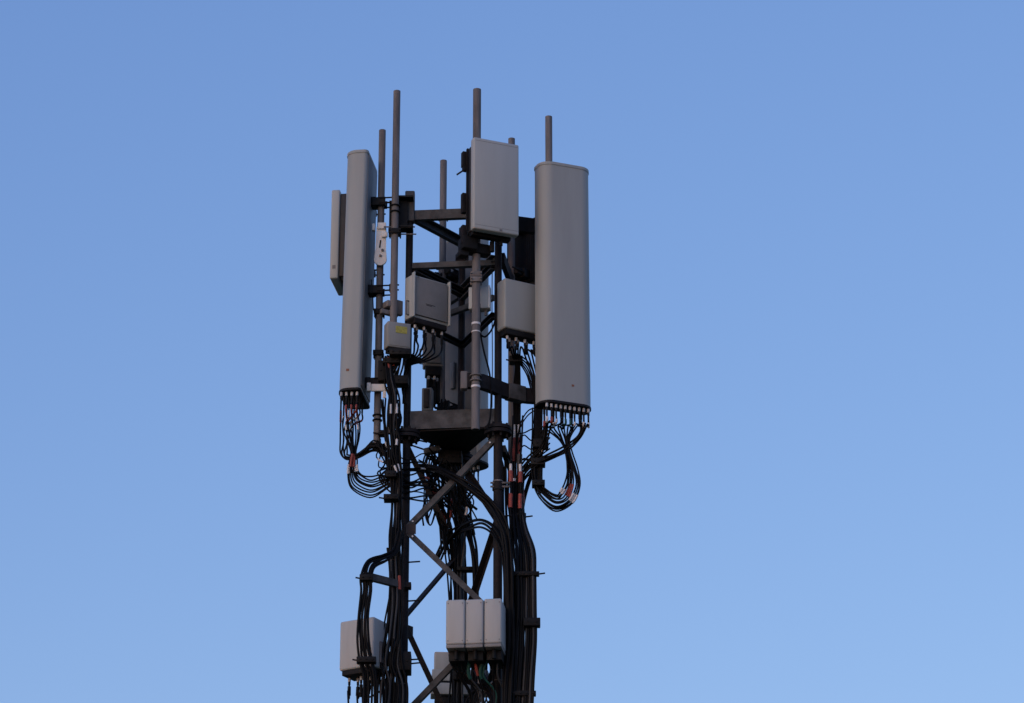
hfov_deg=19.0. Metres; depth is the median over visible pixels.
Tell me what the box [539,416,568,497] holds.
jumper cable
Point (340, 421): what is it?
jumper cable
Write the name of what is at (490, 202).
flat panel antenna
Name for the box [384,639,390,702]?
feeder cable
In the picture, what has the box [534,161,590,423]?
panel antenna
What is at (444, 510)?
jumper cable
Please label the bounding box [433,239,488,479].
panel antenna
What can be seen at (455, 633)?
slim radio unit
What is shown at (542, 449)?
jumper cable
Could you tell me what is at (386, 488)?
jumper cable
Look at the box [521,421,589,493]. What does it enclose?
jumper cable
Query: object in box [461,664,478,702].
power cable
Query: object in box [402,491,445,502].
jumper cable
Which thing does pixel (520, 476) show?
jumper cable
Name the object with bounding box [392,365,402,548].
feeder cable
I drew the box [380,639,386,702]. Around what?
feeder cable
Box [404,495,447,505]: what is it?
jumper cable
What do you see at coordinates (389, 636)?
feeder cable
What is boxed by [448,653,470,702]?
power cable
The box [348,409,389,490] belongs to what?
jumper cable
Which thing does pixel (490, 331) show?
thin cable
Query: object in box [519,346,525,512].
jumper cable
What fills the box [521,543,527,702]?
feeder cable
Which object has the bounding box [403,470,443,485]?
jumper cable
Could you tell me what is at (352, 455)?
jumper cable
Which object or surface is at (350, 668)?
radio unit
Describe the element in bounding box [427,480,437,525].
jumper cable
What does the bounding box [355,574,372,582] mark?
cable clamp
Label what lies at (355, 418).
jumper cable
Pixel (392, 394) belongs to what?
feeder cable
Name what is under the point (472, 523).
jumper cable
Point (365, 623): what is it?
feeder cable
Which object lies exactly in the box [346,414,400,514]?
jumper cable
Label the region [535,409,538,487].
jumper cable
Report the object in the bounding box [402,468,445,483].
jumper cable
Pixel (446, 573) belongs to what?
jumper cable
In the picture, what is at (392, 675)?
feeder cable
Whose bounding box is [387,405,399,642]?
jumper cable
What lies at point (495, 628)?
slim radio unit
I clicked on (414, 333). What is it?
jumper cable
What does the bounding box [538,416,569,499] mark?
jumper cable
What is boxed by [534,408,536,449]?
jumper cable
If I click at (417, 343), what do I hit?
jumper cable
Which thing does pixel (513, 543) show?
feeder cable
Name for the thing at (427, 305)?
radio unit
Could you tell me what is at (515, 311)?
radio unit
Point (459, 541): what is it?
feeder cable
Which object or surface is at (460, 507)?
jumper cable
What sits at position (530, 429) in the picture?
jumper cable
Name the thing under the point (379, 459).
jumper cable
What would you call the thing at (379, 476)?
jumper cable
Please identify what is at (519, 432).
jumper cable
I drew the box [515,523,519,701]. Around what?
feeder cable
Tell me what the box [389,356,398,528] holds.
feeder cable
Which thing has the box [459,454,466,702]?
feeder cable
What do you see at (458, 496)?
jumper cable
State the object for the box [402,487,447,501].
jumper cable
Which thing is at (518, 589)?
feeder cable
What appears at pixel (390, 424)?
feeder cable
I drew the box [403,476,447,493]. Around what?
jumper cable
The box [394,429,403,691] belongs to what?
jumper cable
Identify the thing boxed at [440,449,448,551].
jumper cable
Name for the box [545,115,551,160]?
mounting pole
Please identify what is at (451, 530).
feeder cable
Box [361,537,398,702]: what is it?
feeder cable
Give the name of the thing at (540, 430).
jumper cable
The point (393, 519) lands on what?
feeder cable
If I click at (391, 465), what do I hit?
jumper cable
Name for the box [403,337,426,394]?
jumper cable
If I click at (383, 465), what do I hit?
jumper cable
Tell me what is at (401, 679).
feeder cable
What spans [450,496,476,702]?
feeder cable
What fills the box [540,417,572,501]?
jumper cable
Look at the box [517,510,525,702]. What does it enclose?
feeder cable
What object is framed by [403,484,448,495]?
jumper cable
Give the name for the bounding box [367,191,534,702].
lattice mast
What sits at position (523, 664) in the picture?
feeder cable
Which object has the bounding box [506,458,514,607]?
feeder cable
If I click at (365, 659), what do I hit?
cable clamp
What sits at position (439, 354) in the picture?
jumper cable
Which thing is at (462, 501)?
jumper cable
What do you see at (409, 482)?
jumper cable
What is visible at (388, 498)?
cable clamp
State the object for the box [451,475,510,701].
feeder cable
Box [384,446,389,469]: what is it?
jumper cable
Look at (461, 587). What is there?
feeder cable
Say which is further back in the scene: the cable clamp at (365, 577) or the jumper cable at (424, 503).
the jumper cable at (424, 503)
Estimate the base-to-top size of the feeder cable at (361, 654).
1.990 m
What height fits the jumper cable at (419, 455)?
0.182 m
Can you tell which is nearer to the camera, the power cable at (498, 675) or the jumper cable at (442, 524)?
the power cable at (498, 675)
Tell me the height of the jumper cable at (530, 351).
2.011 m
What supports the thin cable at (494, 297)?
attached to the lattice mast
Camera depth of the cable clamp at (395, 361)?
30.74 m
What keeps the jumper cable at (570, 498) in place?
hanging from the panel antenna at (562, 343)
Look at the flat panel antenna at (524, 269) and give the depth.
32.20 m
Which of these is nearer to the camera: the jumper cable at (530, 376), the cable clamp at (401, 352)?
the cable clamp at (401, 352)
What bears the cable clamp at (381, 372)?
attached to the lattice mast
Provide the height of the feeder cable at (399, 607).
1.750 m
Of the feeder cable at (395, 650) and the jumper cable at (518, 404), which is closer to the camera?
the feeder cable at (395, 650)
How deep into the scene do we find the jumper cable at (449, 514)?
31.05 m
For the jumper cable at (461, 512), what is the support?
attached to the lattice mast
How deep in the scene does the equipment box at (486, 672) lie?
30.34 m
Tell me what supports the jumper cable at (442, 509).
attached to the lattice mast
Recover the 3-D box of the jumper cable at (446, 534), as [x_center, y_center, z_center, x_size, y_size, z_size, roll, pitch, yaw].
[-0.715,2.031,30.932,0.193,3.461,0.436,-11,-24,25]
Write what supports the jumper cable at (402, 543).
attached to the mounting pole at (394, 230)
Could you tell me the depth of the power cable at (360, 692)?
29.57 m
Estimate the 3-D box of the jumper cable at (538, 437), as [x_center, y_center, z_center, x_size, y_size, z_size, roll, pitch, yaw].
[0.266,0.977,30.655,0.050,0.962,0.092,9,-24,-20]
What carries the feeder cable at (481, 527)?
attached to the lattice mast
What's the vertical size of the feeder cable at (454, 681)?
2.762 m
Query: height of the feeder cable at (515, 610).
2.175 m
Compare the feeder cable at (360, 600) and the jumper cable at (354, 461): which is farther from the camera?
the jumper cable at (354, 461)
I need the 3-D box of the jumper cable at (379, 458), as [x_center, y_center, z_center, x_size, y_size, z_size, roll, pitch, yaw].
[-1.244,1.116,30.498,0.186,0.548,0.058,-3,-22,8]
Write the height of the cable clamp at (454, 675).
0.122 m
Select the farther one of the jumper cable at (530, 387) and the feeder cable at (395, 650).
the jumper cable at (530, 387)
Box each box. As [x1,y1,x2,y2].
[384,321,410,353]
[469,285,490,315]
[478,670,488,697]
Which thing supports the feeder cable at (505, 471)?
attached to the lattice mast
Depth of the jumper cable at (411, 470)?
30.63 m
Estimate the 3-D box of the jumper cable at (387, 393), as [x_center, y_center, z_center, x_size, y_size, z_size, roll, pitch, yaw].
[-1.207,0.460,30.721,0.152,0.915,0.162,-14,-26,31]
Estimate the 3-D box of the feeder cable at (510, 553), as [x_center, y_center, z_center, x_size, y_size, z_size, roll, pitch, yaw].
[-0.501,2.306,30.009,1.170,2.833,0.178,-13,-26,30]
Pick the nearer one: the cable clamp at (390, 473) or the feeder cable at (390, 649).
the feeder cable at (390, 649)
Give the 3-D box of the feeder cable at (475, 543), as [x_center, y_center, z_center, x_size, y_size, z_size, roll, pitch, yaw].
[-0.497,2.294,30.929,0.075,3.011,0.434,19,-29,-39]
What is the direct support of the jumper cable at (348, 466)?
attached to the cable clamp at (390, 473)
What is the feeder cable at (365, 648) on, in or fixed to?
attached to the lattice mast
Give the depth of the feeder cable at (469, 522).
30.10 m
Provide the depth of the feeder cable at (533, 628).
29.71 m
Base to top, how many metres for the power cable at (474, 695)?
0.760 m
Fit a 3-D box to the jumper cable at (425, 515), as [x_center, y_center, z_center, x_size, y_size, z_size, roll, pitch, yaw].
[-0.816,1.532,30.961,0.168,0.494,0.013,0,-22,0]
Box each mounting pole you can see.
[372,129,385,442]
[388,90,400,434]
[438,159,447,402]
[470,88,481,430]
[508,137,514,454]
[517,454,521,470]
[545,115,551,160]
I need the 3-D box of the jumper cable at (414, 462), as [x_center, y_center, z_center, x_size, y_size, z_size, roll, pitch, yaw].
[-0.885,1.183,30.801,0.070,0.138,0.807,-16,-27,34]
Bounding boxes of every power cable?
[347,686,350,702]
[356,684,362,702]
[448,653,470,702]
[455,670,490,690]
[456,664,472,702]
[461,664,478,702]
[465,667,489,702]
[465,674,491,702]
[467,662,482,702]
[473,678,491,702]
[474,664,484,702]
[479,664,491,702]
[482,659,496,702]
[487,669,491,688]
[492,663,495,702]
[496,663,501,687]
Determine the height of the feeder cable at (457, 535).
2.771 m
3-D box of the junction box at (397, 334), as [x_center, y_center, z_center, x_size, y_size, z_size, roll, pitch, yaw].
[-1.158,-0.121,30.855,0.245,0.330,0.139,8,-23,-18]
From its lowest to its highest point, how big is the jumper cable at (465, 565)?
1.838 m
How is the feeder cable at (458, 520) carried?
attached to the lattice mast
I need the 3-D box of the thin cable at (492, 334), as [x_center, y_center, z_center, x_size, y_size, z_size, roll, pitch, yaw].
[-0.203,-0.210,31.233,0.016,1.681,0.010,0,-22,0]
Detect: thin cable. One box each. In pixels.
[480,304,491,429]
[480,312,495,337]
[491,273,492,407]
[494,274,494,331]
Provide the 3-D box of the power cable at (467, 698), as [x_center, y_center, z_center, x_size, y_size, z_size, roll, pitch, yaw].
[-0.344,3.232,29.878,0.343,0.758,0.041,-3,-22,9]
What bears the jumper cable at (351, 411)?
hanging from the panel antenna at (363, 254)
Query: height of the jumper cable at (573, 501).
1.180 m
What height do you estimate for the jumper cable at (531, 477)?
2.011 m
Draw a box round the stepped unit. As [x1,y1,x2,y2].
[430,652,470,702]
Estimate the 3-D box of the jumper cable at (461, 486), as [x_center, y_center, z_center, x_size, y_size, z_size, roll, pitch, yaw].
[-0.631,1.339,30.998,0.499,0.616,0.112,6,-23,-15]
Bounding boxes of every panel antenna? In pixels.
[330,190,385,295]
[339,149,400,413]
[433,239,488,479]
[456,137,518,259]
[507,217,534,284]
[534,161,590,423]
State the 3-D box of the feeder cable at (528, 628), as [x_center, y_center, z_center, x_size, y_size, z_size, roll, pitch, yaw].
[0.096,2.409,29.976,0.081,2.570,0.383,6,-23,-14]
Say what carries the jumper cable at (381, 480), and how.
attached to the lattice mast
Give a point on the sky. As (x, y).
(800, 457)
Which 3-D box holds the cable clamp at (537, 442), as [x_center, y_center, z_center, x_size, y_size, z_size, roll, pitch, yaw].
[0.289,0.931,30.636,0.154,0.090,0.132,0,-22,0]
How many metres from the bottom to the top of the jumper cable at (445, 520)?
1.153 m
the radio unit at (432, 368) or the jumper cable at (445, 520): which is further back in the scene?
the radio unit at (432, 368)
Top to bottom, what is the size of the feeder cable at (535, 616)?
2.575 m
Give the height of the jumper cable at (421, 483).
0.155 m
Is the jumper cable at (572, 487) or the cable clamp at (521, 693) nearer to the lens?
the cable clamp at (521, 693)
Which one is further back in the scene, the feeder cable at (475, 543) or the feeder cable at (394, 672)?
the feeder cable at (475, 543)
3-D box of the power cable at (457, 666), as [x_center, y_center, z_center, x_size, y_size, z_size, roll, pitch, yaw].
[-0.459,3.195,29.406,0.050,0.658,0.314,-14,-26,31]
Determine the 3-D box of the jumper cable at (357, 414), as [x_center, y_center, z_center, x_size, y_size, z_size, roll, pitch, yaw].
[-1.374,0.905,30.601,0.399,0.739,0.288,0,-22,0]
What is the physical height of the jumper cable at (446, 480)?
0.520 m
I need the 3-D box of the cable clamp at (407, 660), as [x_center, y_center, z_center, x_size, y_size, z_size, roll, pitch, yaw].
[-1.046,3.039,29.752,0.310,0.187,0.232,0,-22,0]
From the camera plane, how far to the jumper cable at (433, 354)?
30.91 m
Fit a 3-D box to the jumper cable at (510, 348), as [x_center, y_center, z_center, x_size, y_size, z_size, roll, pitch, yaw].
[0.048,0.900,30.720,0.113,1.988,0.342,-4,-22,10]
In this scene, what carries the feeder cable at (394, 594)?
attached to the lattice mast
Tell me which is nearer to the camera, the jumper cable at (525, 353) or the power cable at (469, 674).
the power cable at (469, 674)
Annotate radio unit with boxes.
[340,617,386,686]
[380,271,450,338]
[419,332,442,406]
[422,388,433,410]
[446,600,467,670]
[465,599,487,669]
[484,598,505,668]
[497,278,534,352]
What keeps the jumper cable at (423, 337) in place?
attached to the radio unit at (427, 305)
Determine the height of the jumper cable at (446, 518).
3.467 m
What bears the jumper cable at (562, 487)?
hanging from the panel antenna at (562, 343)
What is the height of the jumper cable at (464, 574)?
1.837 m
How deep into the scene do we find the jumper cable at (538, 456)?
30.57 m
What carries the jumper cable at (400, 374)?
attached to the mounting pole at (394, 230)
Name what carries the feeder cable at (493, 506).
attached to the lattice mast
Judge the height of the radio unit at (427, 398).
0.279 m
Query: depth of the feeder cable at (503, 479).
30.65 m
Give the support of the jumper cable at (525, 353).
hanging from the radio unit at (515, 311)
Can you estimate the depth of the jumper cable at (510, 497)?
30.43 m
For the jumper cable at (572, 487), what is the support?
attached to the cable clamp at (539, 483)
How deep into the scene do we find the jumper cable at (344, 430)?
30.62 m
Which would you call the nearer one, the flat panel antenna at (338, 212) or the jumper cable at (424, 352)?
the jumper cable at (424, 352)
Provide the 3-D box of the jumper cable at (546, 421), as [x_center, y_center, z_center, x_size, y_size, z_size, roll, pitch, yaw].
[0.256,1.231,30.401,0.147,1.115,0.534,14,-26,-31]
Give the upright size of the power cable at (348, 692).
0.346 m
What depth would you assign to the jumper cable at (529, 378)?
31.07 m
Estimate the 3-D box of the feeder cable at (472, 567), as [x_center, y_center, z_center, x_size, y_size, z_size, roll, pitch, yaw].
[-0.561,2.294,30.927,0.466,3.018,0.077,-19,-29,38]
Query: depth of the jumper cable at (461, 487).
30.98 m
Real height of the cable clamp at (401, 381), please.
0.089 m
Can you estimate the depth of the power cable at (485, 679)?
29.40 m
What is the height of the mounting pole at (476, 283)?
3.777 m
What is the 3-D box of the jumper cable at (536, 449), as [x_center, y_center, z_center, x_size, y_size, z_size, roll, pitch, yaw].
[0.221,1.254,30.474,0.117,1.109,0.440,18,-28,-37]
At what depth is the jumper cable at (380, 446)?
30.57 m
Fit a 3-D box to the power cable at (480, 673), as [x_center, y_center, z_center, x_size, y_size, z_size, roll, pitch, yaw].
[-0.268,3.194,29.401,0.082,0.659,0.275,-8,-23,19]
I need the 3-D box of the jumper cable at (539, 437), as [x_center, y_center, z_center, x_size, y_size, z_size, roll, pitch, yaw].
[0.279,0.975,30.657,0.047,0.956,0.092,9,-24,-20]
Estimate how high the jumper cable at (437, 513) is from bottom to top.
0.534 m
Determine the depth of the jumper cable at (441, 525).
30.97 m
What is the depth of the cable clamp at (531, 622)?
29.64 m
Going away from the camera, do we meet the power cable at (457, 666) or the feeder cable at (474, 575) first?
the power cable at (457, 666)
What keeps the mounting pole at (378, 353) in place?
attached to the lattice mast
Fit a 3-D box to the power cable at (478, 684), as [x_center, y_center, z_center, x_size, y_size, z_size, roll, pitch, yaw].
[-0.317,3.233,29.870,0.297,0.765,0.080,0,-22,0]
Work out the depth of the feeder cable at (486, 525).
30.22 m
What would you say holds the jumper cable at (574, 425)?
hanging from the panel antenna at (562, 343)
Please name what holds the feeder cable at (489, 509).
attached to the lattice mast
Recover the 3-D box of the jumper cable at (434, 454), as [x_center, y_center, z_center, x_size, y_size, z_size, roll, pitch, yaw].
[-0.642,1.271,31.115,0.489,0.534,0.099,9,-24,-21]
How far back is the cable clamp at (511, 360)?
31.08 m
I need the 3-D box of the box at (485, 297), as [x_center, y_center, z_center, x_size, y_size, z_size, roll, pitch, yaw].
[-0.327,-0.507,31.093,0.215,0.315,0.120,-3,-22,7]
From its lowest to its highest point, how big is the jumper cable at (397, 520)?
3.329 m
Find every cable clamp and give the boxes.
[352,656,375,664]
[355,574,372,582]
[373,430,383,437]
[378,360,385,382]
[379,494,398,502]
[383,357,399,365]
[386,470,396,480]
[388,651,420,675]
[389,348,410,357]
[394,375,408,387]
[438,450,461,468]
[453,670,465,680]
[457,566,471,572]
[506,356,522,364]
[512,691,535,696]
[514,571,544,576]
[524,618,539,627]
[531,458,544,467]
[532,480,544,488]
[533,438,548,450]
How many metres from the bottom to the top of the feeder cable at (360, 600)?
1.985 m
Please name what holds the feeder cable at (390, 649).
attached to the lattice mast
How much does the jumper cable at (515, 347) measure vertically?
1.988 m
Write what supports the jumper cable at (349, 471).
hanging from the panel antenna at (363, 254)
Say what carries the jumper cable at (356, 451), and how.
hanging from the panel antenna at (363, 254)
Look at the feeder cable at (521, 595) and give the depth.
29.80 m
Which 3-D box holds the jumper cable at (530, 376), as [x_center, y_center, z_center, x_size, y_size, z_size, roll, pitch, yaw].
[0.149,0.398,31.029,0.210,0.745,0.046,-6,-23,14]
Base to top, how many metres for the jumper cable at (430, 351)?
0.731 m
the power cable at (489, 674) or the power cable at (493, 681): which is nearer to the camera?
the power cable at (493, 681)
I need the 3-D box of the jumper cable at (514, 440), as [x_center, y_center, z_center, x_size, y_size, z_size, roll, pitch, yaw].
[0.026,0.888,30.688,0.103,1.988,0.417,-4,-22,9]
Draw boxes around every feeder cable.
[356,531,399,702]
[359,545,396,702]
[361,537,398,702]
[363,532,399,702]
[364,531,401,702]
[367,532,403,702]
[377,547,390,676]
[377,560,391,702]
[379,547,392,702]
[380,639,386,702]
[382,558,395,702]
[384,356,392,550]
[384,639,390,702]
[386,356,394,550]
[387,355,397,542]
[387,568,395,700]
[388,555,398,702]
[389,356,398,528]
[389,638,395,702]
[391,364,400,530]
[391,395,395,546]
[391,639,399,702]
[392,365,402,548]
[392,614,397,699]
[395,553,400,702]
[397,641,403,702]
[400,639,408,702]
[419,464,514,702]
[420,466,509,702]
[426,469,507,670]
[435,518,500,554]
[436,465,512,702]
[436,519,507,702]
[438,522,505,608]
[440,526,504,702]
[443,482,475,702]
[444,496,472,689]
[445,463,456,702]
[447,464,457,566]
[450,464,459,702]
[450,491,478,701]
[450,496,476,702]
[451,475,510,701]
[454,464,463,702]
[457,465,461,702]
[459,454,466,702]
[463,507,478,564]
[502,460,504,514]
[503,457,507,520]
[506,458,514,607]
[507,452,515,570]
[512,478,519,702]
[512,531,517,685]
[515,482,523,702]
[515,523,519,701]
[517,489,529,702]
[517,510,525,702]
[521,507,534,702]
[521,513,531,702]
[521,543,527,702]
[521,640,524,690]
[522,481,536,702]
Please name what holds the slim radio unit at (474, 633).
attached to the lattice mast
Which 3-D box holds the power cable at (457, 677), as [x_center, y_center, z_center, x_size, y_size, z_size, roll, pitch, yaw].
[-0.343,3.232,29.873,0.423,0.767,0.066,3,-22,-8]
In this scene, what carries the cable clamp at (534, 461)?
attached to the lattice mast
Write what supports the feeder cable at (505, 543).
attached to the lattice mast
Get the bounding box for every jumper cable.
[339,404,382,459]
[341,409,376,454]
[342,404,386,458]
[342,414,389,497]
[344,408,386,457]
[345,403,386,492]
[345,418,388,495]
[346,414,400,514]
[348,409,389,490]
[350,403,382,485]
[350,419,388,487]
[353,408,381,482]
[354,415,383,480]
[355,403,383,476]
[355,442,395,492]
[355,446,394,493]
[358,440,397,515]
[373,444,389,484]
[376,440,390,492]
[376,450,391,467]
[377,399,394,677]
[377,448,388,482]
[378,439,386,468]
[378,472,389,486]
[379,399,391,697]
[384,376,401,436]
[384,398,397,702]
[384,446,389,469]
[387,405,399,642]
[389,425,401,702]
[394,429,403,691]
[395,358,401,423]
[395,400,403,702]
[397,358,404,439]
[401,339,442,403]
[401,453,441,466]
[402,332,415,403]
[402,461,426,463]
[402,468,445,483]
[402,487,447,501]
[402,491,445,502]
[402,497,448,507]
[403,334,424,403]
[403,335,418,400]
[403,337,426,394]
[403,337,433,403]
[403,339,435,392]
[403,469,444,480]
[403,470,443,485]
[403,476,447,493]
[403,477,448,492]
[403,481,447,497]
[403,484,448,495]
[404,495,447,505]
[418,459,476,518]
[422,473,430,525]
[423,399,451,702]
[423,489,434,524]
[425,399,451,685]
[425,455,473,514]
[426,400,452,702]
[427,473,451,534]
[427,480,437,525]
[428,408,453,588]
[428,447,471,502]
[428,459,461,508]
[429,458,443,517]
[430,474,442,530]
[431,399,453,571]
[431,400,454,558]
[432,401,453,565]
[432,455,441,553]
[434,456,446,552]
[438,473,457,523]
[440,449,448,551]
[440,465,446,553]
[442,449,450,554]
[446,459,471,519]
[448,478,466,531]
[451,471,467,538]
[454,466,468,517]
[464,477,478,597]
[464,492,469,600]
[468,506,475,534]
[506,343,515,477]
[508,346,516,478]
[508,415,513,539]
[514,345,517,453]
[515,407,534,465]
[516,410,534,462]
[516,419,545,482]
[517,346,519,453]
[517,420,549,433]
[518,414,547,491]
[518,415,523,522]
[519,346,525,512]
[520,364,534,422]
[521,364,534,397]
[521,415,552,486]
[521,420,585,485]
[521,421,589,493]
[522,350,534,493]
[523,362,534,395]
[523,420,554,478]
[524,349,534,496]
[524,349,534,506]
[524,424,582,471]
[530,407,580,511]
[532,415,580,509]
[532,419,578,507]
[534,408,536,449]
[534,423,576,506]
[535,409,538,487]
[535,418,573,503]
[536,409,541,491]
[538,409,541,488]
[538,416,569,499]
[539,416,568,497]
[540,409,543,490]
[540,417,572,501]
[540,420,567,495]
[541,409,544,490]
[545,422,570,499]
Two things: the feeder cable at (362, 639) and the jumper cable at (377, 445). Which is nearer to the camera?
the feeder cable at (362, 639)
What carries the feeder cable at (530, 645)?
attached to the lattice mast
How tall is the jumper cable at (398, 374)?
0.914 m
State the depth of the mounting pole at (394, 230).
31.47 m
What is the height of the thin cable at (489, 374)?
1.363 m
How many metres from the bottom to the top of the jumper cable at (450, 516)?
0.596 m
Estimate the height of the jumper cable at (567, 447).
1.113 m
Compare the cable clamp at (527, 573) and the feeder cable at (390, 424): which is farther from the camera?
the feeder cable at (390, 424)
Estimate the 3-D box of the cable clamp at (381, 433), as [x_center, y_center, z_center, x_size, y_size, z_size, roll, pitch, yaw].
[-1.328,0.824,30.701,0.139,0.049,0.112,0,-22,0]
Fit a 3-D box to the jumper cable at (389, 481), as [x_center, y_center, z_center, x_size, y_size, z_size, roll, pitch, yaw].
[-1.240,2.002,30.080,0.187,3.298,0.064,0,-22,0]
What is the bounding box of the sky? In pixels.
[0,0,1023,702]
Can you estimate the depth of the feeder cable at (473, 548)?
30.84 m
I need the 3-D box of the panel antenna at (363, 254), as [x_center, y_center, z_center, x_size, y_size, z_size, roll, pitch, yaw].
[-1.427,-0.695,31.359,0.566,2.793,0.572,-2,-22,8]
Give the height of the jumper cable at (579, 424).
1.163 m
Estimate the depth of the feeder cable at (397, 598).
29.85 m
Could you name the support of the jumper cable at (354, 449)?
hanging from the panel antenna at (363, 254)
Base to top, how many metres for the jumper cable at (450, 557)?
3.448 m
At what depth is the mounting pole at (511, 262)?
31.65 m
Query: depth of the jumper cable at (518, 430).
30.87 m
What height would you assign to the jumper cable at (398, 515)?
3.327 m
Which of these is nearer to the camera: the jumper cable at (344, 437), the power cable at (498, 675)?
the power cable at (498, 675)
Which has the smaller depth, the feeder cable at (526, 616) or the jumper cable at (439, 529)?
the feeder cable at (526, 616)
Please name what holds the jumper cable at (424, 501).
attached to the lattice mast
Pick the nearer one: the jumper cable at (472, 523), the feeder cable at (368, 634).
the feeder cable at (368, 634)
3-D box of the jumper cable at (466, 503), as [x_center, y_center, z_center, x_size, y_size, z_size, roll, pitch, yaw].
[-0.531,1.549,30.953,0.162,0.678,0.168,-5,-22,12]
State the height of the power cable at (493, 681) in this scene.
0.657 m
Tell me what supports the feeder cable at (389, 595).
attached to the lattice mast
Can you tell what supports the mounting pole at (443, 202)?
attached to the lattice mast
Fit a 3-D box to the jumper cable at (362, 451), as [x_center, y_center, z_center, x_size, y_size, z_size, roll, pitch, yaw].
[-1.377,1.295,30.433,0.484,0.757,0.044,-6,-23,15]
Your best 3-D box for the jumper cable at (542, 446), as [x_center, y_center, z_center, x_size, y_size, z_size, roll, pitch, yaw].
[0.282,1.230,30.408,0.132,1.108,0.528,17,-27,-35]
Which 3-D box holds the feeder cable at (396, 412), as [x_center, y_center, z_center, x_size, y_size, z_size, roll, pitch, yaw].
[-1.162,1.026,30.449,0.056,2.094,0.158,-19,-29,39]
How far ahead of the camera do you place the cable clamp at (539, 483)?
30.43 m
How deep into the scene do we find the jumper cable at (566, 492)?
30.48 m
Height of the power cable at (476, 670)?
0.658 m
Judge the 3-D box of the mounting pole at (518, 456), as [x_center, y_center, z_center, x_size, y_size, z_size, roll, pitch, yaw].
[0.076,1.377,30.592,0.056,0.734,0.056,0,-22,0]
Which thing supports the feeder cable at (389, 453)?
attached to the lattice mast
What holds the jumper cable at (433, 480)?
attached to the lattice mast
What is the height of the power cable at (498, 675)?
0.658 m
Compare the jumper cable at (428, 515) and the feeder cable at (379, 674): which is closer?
the feeder cable at (379, 674)
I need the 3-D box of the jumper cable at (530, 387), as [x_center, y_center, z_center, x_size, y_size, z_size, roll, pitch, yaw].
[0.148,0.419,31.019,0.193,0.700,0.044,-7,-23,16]
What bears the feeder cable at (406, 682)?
attached to the cable clamp at (407, 660)

